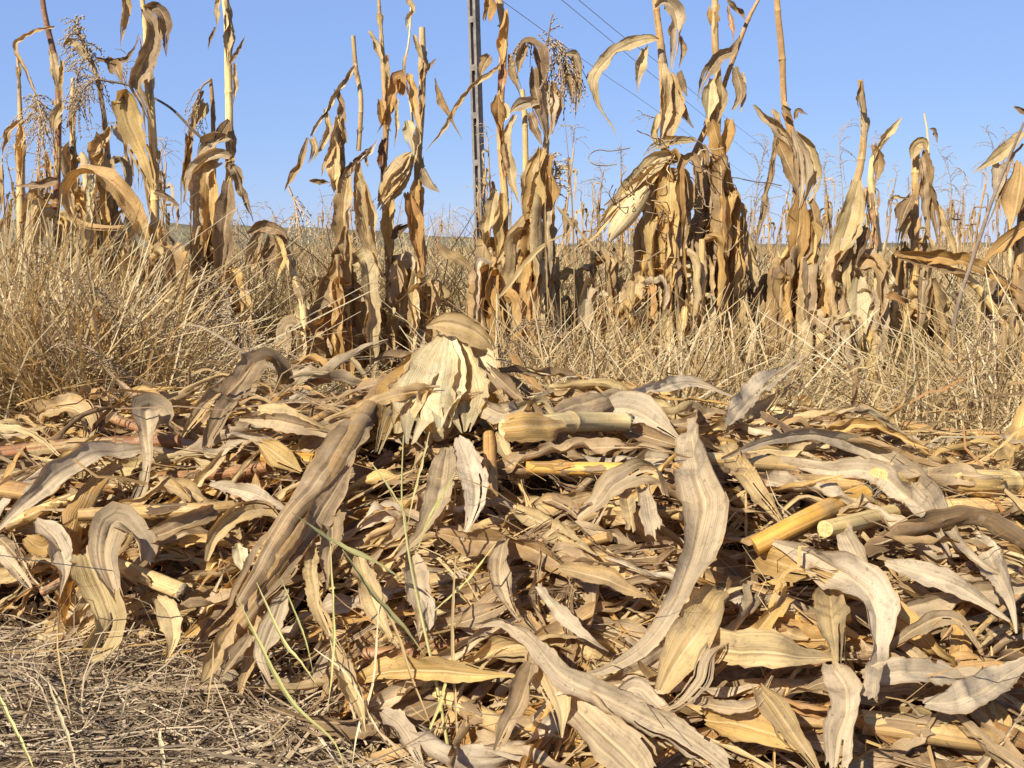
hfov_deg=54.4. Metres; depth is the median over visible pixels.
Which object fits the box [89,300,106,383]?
corn leaf
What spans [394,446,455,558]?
corn leaf
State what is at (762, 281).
corn plant
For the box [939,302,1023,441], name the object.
dry weed
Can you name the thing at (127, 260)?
corn plant
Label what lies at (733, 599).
corn leaf
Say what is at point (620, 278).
corn plant
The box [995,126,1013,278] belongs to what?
corn plant
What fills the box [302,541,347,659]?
corn leaf
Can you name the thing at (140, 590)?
corn leaf
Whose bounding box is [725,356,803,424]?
corn leaf
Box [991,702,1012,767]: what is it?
corn leaf
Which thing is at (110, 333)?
corn leaf
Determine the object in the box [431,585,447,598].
corn leaf
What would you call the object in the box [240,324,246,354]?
corn leaf
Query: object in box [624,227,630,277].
corn plant
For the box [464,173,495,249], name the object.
corn plant
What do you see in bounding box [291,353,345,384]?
corn leaf
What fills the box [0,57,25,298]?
corn plant
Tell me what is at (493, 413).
corn leaf
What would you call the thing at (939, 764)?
corn leaf
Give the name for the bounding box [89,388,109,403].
corn leaf
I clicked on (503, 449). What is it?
corn leaf
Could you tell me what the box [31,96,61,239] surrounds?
corn plant
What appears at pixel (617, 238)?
corn plant
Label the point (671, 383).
corn leaf
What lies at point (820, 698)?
corn leaf
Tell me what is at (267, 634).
corn leaf
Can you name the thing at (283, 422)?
corn leaf
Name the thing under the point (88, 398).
corn leaf
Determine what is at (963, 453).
corn leaf
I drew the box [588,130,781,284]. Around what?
bindweed
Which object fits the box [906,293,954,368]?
corn plant
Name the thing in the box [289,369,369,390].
corn leaf
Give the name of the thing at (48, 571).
corn leaf
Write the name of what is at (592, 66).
power line
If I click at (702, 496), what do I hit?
corn leaf
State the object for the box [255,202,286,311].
dry weed
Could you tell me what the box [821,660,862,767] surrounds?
corn leaf
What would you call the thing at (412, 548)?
corn leaf
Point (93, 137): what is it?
corn plant
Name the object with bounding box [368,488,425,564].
corn leaf
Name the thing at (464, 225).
dry weed
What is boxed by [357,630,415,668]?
corn leaf
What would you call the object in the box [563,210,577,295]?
corn plant
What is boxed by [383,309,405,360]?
corn plant
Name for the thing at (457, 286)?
field stubble
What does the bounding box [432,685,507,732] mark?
corn stalk
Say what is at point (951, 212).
dry weed
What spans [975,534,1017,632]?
corn leaf
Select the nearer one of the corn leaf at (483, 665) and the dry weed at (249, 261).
the corn leaf at (483, 665)
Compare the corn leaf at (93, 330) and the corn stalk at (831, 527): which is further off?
the corn leaf at (93, 330)
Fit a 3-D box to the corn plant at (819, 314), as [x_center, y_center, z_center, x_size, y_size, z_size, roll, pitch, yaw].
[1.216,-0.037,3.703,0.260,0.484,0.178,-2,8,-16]
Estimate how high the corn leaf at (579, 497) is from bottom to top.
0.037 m
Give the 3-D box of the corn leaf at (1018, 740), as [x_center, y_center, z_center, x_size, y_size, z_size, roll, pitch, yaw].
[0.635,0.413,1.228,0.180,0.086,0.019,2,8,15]
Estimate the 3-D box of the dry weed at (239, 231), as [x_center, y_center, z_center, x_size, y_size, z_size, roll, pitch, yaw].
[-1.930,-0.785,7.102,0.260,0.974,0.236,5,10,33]
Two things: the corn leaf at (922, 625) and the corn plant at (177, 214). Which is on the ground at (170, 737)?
the corn plant at (177, 214)
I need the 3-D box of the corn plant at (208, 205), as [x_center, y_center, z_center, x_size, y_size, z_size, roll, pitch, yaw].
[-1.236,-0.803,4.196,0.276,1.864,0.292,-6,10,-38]
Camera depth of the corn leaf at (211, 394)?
2.02 m
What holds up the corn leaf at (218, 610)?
on the corn debris
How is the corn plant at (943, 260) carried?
on the ground at (170, 737)
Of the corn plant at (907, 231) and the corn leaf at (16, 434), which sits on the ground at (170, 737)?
the corn plant at (907, 231)
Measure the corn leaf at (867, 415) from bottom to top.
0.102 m
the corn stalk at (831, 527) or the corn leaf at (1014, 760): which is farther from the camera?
the corn stalk at (831, 527)
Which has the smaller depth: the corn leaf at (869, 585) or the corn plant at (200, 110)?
the corn leaf at (869, 585)
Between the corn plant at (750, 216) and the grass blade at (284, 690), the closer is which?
the grass blade at (284, 690)
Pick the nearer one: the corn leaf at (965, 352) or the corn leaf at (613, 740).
the corn leaf at (613, 740)
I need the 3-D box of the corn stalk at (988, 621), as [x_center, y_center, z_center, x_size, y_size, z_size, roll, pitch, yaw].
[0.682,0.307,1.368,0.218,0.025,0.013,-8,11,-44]
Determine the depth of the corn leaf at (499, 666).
1.37 m
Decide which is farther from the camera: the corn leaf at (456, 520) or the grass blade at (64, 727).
the corn leaf at (456, 520)
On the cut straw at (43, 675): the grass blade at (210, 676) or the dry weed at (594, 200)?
the grass blade at (210, 676)
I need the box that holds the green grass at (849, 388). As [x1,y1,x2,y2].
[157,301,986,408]
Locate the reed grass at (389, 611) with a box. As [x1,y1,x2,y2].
[292,432,494,744]
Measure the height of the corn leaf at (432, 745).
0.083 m
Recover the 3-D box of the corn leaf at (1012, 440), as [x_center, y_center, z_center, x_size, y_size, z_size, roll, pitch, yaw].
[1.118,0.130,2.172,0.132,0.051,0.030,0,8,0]
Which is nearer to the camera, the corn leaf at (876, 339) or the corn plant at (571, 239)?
the corn leaf at (876, 339)
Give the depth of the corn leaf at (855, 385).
2.76 m
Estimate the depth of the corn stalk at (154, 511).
1.73 m
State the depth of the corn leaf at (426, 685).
1.37 m
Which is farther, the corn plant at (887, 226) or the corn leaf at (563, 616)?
the corn plant at (887, 226)
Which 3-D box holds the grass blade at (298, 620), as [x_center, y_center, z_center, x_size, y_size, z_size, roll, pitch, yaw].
[-0.279,0.317,1.309,0.009,0.094,0.117,-5,9,-32]
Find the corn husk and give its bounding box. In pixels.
[374,312,499,453]
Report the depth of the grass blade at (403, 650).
1.31 m
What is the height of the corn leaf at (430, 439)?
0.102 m
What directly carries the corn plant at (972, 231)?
on the ground at (170, 737)
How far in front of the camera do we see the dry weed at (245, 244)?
5.71 m
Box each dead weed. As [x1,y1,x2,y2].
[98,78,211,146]
[948,122,1023,358]
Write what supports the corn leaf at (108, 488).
on the corn debris
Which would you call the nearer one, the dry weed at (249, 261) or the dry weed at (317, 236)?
the dry weed at (249, 261)
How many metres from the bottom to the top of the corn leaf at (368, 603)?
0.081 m
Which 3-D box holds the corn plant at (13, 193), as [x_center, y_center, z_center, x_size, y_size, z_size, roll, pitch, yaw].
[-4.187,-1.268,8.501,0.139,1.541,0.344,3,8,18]
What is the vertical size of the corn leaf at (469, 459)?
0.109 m
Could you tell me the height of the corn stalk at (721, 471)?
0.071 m
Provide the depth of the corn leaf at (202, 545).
1.76 m
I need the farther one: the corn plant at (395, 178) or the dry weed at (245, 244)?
the dry weed at (245, 244)
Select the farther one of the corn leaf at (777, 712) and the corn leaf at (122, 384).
the corn leaf at (122, 384)
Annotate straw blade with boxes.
[100,338,161,375]
[132,308,154,335]
[179,368,225,381]
[350,356,366,376]
[498,231,571,298]
[544,194,548,330]
[556,206,606,265]
[565,125,574,333]
[622,345,688,352]
[746,327,946,384]
[869,388,895,425]
[886,313,907,399]
[893,383,1022,412]
[937,391,1012,417]
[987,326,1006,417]
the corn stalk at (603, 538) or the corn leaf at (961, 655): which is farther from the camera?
the corn stalk at (603, 538)
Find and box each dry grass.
[0,165,393,503]
[180,263,1023,493]
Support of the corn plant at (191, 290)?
on the ground at (170, 737)
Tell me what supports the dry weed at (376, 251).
on the ground at (170, 737)
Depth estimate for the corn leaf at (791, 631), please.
1.31 m
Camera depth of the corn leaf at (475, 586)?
1.49 m
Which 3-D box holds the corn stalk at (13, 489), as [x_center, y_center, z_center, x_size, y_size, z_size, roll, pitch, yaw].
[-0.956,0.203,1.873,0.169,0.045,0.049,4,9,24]
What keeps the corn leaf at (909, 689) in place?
on the corn debris
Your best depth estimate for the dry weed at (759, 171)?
5.10 m
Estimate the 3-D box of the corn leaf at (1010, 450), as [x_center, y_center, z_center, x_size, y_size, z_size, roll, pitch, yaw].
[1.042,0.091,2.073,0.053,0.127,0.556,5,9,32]
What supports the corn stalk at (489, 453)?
on the corn debris
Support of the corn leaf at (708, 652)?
on the corn debris
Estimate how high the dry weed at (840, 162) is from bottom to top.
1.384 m
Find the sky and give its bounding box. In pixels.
[0,0,1023,243]
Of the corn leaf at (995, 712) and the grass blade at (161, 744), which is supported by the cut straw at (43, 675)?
the grass blade at (161, 744)
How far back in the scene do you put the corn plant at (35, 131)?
7.63 m
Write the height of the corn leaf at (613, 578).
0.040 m
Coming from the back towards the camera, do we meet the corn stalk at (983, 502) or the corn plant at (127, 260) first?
the corn plant at (127, 260)
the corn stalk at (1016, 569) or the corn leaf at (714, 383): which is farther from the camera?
the corn leaf at (714, 383)
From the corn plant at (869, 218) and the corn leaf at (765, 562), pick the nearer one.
the corn leaf at (765, 562)
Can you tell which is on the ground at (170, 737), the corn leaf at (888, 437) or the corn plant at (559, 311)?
the corn plant at (559, 311)
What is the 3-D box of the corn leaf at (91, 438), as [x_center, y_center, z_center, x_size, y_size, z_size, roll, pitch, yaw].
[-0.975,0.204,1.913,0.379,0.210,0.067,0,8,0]
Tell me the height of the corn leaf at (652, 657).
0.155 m
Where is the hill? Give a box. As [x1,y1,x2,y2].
[0,220,993,246]
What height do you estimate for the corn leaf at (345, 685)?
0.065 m
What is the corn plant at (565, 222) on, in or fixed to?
on the ground at (170, 737)
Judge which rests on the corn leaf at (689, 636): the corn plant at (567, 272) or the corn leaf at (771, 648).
the corn leaf at (771, 648)
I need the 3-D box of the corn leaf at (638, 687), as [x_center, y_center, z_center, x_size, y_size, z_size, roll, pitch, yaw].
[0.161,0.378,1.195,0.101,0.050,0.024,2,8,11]
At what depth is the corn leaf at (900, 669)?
1.20 m
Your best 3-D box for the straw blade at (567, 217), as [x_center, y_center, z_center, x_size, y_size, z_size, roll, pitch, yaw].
[0.241,-0.515,3.459,0.180,0.208,0.015,0,8,0]
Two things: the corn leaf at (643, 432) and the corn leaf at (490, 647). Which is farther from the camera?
the corn leaf at (643, 432)
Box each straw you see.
[0,555,530,767]
[255,712,297,756]
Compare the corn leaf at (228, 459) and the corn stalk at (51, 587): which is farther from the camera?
the corn leaf at (228, 459)
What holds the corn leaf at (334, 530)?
hanging from the corn leaf at (319, 493)
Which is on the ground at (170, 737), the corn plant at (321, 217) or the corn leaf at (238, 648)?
the corn plant at (321, 217)
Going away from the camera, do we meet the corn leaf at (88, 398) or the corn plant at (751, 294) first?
the corn leaf at (88, 398)
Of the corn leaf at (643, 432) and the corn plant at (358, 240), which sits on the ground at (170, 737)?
the corn plant at (358, 240)
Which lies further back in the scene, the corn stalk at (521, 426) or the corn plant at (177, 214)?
the corn plant at (177, 214)
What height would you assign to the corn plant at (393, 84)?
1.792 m
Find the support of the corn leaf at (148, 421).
on the corn debris
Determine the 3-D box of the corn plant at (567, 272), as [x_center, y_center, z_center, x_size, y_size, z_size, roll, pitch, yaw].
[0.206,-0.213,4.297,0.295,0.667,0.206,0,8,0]
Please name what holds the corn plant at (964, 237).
on the ground at (170, 737)
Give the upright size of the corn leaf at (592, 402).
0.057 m
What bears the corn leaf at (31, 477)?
on the corn leaf at (38, 567)
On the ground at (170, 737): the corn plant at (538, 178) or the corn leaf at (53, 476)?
the corn plant at (538, 178)
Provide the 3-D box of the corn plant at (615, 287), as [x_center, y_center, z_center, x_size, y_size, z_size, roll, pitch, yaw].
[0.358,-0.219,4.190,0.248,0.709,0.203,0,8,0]
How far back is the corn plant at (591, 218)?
7.06 m
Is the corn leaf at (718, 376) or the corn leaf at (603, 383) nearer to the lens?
the corn leaf at (603, 383)
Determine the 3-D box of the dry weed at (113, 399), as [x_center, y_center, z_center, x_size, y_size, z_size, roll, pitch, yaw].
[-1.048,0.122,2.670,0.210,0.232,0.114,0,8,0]
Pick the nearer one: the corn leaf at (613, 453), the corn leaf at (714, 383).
the corn leaf at (613, 453)
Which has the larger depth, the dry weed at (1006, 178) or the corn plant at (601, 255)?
the corn plant at (601, 255)
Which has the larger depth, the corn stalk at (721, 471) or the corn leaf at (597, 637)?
the corn stalk at (721, 471)
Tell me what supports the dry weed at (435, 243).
on the ground at (170, 737)
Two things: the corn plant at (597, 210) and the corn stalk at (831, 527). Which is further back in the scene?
the corn plant at (597, 210)
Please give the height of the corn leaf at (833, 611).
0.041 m
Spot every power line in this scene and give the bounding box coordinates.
[503,1,754,180]
[562,0,791,187]
[579,0,761,144]
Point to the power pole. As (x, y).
(474, 36)
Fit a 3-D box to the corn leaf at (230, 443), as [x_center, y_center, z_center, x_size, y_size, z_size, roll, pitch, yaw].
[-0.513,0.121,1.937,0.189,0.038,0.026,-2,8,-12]
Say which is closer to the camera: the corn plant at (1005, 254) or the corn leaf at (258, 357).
the corn leaf at (258, 357)
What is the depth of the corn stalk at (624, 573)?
1.48 m
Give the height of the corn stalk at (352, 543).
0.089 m
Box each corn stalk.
[0,434,180,462]
[0,479,32,499]
[5,490,103,530]
[39,570,72,596]
[51,397,165,434]
[78,500,234,520]
[118,558,193,600]
[157,462,271,480]
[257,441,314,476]
[291,391,368,435]
[344,532,369,550]
[362,632,474,660]
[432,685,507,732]
[483,430,497,499]
[498,410,636,442]
[526,459,634,475]
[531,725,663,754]
[577,496,682,520]
[582,531,612,546]
[619,566,726,579]
[671,463,767,480]
[707,452,825,473]
[750,476,889,554]
[753,472,864,492]
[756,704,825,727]
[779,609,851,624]
[817,503,901,536]
[858,709,1011,751]
[864,597,959,608]
[869,462,1023,499]
[895,495,1023,517]
[901,420,1004,441]
[973,558,1023,574]
[973,593,1023,636]
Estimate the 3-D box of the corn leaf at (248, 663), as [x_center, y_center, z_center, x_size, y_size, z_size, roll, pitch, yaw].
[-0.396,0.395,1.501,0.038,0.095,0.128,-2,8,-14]
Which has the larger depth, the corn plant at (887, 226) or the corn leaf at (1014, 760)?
the corn plant at (887, 226)
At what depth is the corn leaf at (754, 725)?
1.17 m
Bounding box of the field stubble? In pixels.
[0,188,1013,394]
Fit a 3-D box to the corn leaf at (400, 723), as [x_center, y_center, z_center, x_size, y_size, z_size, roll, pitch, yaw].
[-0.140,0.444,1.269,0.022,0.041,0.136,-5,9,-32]
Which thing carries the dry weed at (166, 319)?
on the ground at (170, 737)
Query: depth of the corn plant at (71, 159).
4.96 m
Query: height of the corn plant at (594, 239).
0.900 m
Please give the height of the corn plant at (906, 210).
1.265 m
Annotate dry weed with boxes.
[1,240,72,422]
[16,335,169,392]
[60,274,163,381]
[85,386,125,419]
[130,291,200,412]
[183,266,257,359]
[189,310,269,410]
[228,202,264,265]
[231,219,258,295]
[232,205,247,274]
[232,223,265,291]
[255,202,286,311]
[261,344,336,402]
[308,199,334,275]
[310,218,332,260]
[353,346,419,386]
[355,197,384,363]
[395,201,408,252]
[426,221,457,296]
[427,211,446,278]
[452,207,476,253]
[495,316,552,366]
[514,324,580,372]
[574,166,611,276]
[742,133,790,240]
[811,118,859,286]
[921,144,975,284]
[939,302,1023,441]
[974,125,1012,269]
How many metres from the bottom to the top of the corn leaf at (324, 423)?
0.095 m
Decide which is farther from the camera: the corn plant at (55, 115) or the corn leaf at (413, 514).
the corn plant at (55, 115)
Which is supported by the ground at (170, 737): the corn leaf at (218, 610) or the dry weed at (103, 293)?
the dry weed at (103, 293)
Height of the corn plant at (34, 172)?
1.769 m
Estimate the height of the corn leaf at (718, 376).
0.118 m
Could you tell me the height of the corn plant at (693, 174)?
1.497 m
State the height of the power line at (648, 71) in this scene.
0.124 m
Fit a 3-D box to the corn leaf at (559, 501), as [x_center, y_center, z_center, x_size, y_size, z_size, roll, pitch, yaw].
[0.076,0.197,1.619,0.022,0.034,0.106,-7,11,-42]
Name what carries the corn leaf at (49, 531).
on the cut straw at (43, 675)
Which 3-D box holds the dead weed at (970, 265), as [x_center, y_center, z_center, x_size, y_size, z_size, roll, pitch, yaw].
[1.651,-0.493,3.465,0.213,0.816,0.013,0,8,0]
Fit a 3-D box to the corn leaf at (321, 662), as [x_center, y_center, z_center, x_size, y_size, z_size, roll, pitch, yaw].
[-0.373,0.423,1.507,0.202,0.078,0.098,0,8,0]
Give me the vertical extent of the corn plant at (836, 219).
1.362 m
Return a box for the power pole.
[467,0,485,243]
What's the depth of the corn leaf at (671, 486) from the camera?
1.70 m
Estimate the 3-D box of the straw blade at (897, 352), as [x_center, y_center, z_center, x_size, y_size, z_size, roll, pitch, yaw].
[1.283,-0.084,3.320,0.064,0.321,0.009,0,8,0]
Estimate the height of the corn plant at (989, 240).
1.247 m
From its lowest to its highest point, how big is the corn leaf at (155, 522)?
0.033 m
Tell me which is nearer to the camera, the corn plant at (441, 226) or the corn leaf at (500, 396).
the corn leaf at (500, 396)
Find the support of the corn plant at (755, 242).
on the ground at (170, 737)
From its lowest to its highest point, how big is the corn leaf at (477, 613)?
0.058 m
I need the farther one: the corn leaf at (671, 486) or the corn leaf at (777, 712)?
the corn leaf at (671, 486)
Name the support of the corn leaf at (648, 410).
on the corn debris
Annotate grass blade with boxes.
[0,697,32,765]
[47,682,75,767]
[56,632,70,716]
[158,730,164,767]
[206,644,213,711]
[238,598,343,766]
[256,582,315,683]
[281,579,312,670]
[314,648,392,750]
[327,545,335,710]
[351,604,378,767]
[365,574,435,735]
[451,556,457,732]
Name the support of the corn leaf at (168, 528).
on the corn stalk at (154, 511)
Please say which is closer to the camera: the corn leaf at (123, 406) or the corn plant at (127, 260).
the corn leaf at (123, 406)
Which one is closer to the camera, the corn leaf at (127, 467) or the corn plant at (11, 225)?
the corn leaf at (127, 467)
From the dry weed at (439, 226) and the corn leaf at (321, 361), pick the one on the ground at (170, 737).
the dry weed at (439, 226)
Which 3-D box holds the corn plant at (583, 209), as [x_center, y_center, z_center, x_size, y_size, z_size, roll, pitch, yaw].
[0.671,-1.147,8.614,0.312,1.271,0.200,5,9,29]
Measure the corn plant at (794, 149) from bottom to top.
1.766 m
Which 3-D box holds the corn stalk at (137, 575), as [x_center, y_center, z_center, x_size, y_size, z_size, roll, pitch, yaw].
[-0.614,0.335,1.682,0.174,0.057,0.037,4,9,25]
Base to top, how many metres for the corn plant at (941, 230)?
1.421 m
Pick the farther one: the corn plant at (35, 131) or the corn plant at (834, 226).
the corn plant at (834, 226)
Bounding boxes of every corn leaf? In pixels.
[0,433,19,435]
[0,440,141,529]
[0,462,47,514]
[0,530,49,605]
[0,534,88,583]
[0,545,31,588]
[0,561,34,605]
[1,474,172,535]
[10,434,102,501]
[12,553,47,577]
[22,518,75,555]
[24,393,99,436]
[32,403,129,415]
[33,518,72,597]
[41,384,109,437]
[43,534,128,574]
[55,302,66,333]
[58,460,120,639]
[65,483,123,493]
[69,545,126,662]
[81,475,127,549]
[84,391,115,436]
[87,313,106,374]
[87,501,158,613]
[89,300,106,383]
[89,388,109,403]
[91,450,215,475]
[103,365,179,399]
[105,321,111,351]
[118,557,147,595]
[120,526,263,580]
[130,391,173,498]
[130,578,236,627]
[134,375,190,412]
[135,389,309,445]
[136,504,219,546]
[146,519,163,527]
[152,594,182,662]
[153,411,371,456]
[154,475,269,604]
[159,456,233,477]
[163,445,258,498]
[179,537,228,550]
[180,379,223,440]
[185,600,226,649]
[187,357,195,397]
[192,445,215,461]
[196,374,386,678]
[196,397,378,424]
[197,620,236,689]
[198,436,291,457]
[202,347,294,455]
[204,499,277,561]
[204,587,404,694]
[208,480,283,510]
[211,631,336,694]
[217,506,359,571]
[218,632,252,680]
[232,543,247,569]
[235,656,505,738]
[236,607,259,693]
[237,377,301,403]
[238,413,329,437]
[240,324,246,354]
[243,339,388,394]
[253,588,288,682]
[257,403,328,430]
[258,439,301,472]
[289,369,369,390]
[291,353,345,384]
[294,417,349,450]
[297,404,313,443]
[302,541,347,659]
[305,378,330,386]
[309,578,569,696]
[315,495,513,547]
[318,507,346,588]
[324,382,509,420]
[328,645,365,731]
[333,573,522,685]
[337,378,382,398]
[349,464,426,486]
[351,555,399,647]
[355,372,386,394]
[356,655,514,684]
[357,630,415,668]
[365,500,399,516]
[367,612,535,709]
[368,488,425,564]
[368,660,483,751]
[379,706,424,767]
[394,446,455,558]
[396,546,404,573]
[397,508,526,561]
[402,551,430,641]
[403,543,423,553]
[405,724,574,767]
[412,429,432,467]
[416,588,436,632]
[420,596,516,630]
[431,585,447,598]
[434,648,507,737]
[437,528,582,589]
[438,540,676,609]
[448,634,619,684]
[453,489,487,561]
[454,435,488,539]
[475,617,734,767]
[476,390,551,423]
[479,656,524,681]
[482,710,567,761]
[484,362,654,475]
[486,375,507,401]
[487,536,519,621]
[493,661,537,751]
[495,396,555,465]
[497,437,691,473]
[498,365,585,380]
[508,504,597,555]
[508,609,750,657]
[526,535,628,554]
[527,652,570,737]
[528,491,591,514]
[529,542,598,632]
[535,388,629,414]
[536,583,607,650]
[542,492,578,518]
[548,472,675,499]
[548,639,664,751]
[549,378,745,421]
[554,529,679,617]
[558,562,648,598]
[566,689,656,767]
[568,405,728,680]
[571,663,711,767]
[574,628,697,767]
[576,457,669,519]
[580,437,632,457]
[582,449,743,520]
[591,635,614,644]
[593,555,622,565]
[603,391,677,438]
[604,555,812,610]
[618,676,677,716]
[619,488,635,531]
[622,423,675,447]
[623,383,670,398]
[626,551,667,568]
[626,574,671,584]
[630,374,732,396]
[637,374,714,398]
[637,485,661,537]
[654,576,731,693]
[661,400,716,433]
[662,580,752,711]
[674,612,761,696]
[678,661,922,702]
[683,529,764,540]
[687,676,772,714]
[690,665,755,686]
[693,379,715,401]
[703,705,815,752]
[705,626,852,668]
[709,737,731,743]
[711,414,725,421]
[715,364,726,400]
[719,441,782,521]
[721,427,1019,582]
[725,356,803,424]
[725,382,795,433]
[743,652,830,676]
[752,683,819,767]
[753,546,811,582]
[755,685,935,751]
[771,539,900,699]
[772,621,808,640]
[776,416,810,428]
[783,673,931,706]
[792,395,812,419]
[792,691,896,767]
[793,456,950,555]
[793,700,875,758]
[794,667,951,708]
[797,563,1011,726]
[800,706,926,734]
[812,586,850,669]
[814,413,839,423]
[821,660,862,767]
[829,405,889,426]
[829,418,884,436]
[829,661,969,767]
[836,516,867,561]
[844,712,956,767]
[846,580,1023,620]
[848,362,859,428]
[849,407,908,435]
[856,615,899,635]
[858,676,1012,713]
[859,413,906,444]
[860,656,965,685]
[864,505,1023,557]
[871,329,881,365]
[874,535,958,560]
[876,368,887,400]
[882,435,940,452]
[884,431,962,447]
[885,558,1009,621]
[889,610,980,650]
[895,570,1015,597]
[906,448,926,457]
[923,656,1023,713]
[923,665,1018,709]
[930,436,999,457]
[933,630,998,640]
[941,608,1023,701]
[942,651,1023,675]
[951,431,967,460]
[953,609,1023,678]
[954,714,1023,767]
[959,351,981,408]
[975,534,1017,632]
[978,706,1023,748]
[984,635,1023,653]
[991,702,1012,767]
[994,397,1023,469]
[998,433,1023,443]
[1000,489,1021,496]
[1002,380,1019,413]
[1003,488,1023,514]
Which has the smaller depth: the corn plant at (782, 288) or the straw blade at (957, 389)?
the straw blade at (957, 389)
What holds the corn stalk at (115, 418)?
on the corn debris
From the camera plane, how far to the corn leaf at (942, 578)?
1.36 m
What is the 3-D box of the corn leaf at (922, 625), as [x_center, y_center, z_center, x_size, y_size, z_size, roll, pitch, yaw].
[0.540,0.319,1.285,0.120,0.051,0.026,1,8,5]
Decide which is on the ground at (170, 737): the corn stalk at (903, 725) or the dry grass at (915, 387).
the dry grass at (915, 387)
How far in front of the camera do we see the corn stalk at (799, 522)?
1.49 m
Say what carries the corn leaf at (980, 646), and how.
on the corn leaf at (939, 635)
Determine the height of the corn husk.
0.231 m
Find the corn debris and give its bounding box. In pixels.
[0,313,1023,767]
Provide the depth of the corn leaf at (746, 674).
1.28 m
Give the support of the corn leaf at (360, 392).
on the corn leaf at (319, 493)
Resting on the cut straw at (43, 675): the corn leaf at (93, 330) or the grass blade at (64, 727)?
the grass blade at (64, 727)
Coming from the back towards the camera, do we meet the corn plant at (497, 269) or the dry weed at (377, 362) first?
the corn plant at (497, 269)
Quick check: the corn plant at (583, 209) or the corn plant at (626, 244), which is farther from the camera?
the corn plant at (583, 209)
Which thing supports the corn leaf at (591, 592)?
on the corn debris
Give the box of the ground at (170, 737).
[0,247,1014,767]
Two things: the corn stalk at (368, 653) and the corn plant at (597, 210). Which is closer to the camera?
the corn stalk at (368, 653)
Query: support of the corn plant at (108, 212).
on the ground at (170, 737)
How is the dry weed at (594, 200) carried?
on the ground at (170, 737)
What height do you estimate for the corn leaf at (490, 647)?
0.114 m
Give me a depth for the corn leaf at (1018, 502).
1.63 m
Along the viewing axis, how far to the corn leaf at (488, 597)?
1.43 m
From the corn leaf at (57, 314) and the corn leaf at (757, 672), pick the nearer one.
the corn leaf at (757, 672)
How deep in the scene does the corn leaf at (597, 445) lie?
1.71 m
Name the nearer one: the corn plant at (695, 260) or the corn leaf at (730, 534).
the corn leaf at (730, 534)
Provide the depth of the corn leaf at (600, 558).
1.47 m
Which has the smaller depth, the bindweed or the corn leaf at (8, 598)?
the corn leaf at (8, 598)
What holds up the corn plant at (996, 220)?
on the ground at (170, 737)
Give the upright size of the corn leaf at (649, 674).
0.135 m
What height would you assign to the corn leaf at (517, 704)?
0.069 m
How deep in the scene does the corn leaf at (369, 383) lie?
2.07 m
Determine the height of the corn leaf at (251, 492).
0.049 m
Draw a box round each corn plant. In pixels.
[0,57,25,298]
[0,132,35,257]
[1,142,15,217]
[5,194,16,257]
[6,146,52,256]
[7,0,86,313]
[22,58,110,293]
[25,122,47,197]
[30,159,43,214]
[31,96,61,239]
[31,153,42,188]
[55,15,139,306]
[59,0,183,347]
[61,143,82,238]
[83,121,114,195]
[114,253,161,315]
[116,49,150,286]
[122,177,133,274]
[145,136,183,259]
[158,136,179,292]
[159,175,181,290]
[180,79,229,326]
[183,0,255,368]
[184,262,233,356]
[231,221,239,266]
[244,220,338,390]
[280,35,385,396]
[295,215,305,272]
[309,276,320,366]
[316,195,333,269]
[348,183,360,271]
[352,199,362,249]
[360,0,416,377]
[376,27,473,371]
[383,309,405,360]
[403,0,414,351]
[427,0,521,363]
[432,217,441,268]
[433,203,444,265]
[449,217,456,282]
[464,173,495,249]
[472,254,522,393]
[475,119,496,254]
[496,12,587,391]
[508,183,520,228]
[515,253,562,363]
[554,257,583,357]
[555,123,589,285]
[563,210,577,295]
[567,247,623,366]
[569,178,600,278]
[582,173,600,275]
[583,0,707,380]
[584,219,601,276]
[586,275,625,365]
[590,157,607,278]
[593,217,602,279]
[607,142,631,279]
[612,273,670,381]
[616,235,627,275]
[616,248,657,369]
[617,236,625,274]
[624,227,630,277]
[626,215,639,279]
[627,219,637,251]
[632,110,680,151]
[639,248,702,392]
[668,231,737,377]
[684,143,694,216]
[690,0,759,377]
[739,270,765,365]
[746,187,755,278]
[749,216,755,252]
[752,217,758,271]
[753,0,822,389]
[757,269,777,359]
[758,193,785,273]
[760,196,772,273]
[769,274,813,395]
[773,181,789,262]
[777,216,781,254]
[777,257,826,396]
[799,309,863,403]
[812,79,901,401]
[819,150,835,244]
[819,186,831,283]
[828,211,837,250]
[832,192,841,270]
[862,193,884,279]
[863,130,880,270]
[864,174,884,277]
[882,160,897,272]
[883,113,958,376]
[885,249,1023,397]
[889,263,909,371]
[902,177,910,262]
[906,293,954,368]
[919,175,927,250]
[919,185,941,267]
[937,205,948,248]
[940,167,974,290]
[942,181,958,284]
[951,191,961,265]
[958,166,992,309]
[959,187,971,284]
[965,194,976,250]
[968,158,991,298]
[974,106,1023,384]
[984,220,990,255]
[984,220,991,264]
[992,198,1000,272]
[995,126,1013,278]
[999,219,1009,276]
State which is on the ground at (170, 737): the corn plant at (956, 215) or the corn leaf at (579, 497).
the corn plant at (956, 215)
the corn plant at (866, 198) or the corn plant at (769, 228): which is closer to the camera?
the corn plant at (866, 198)

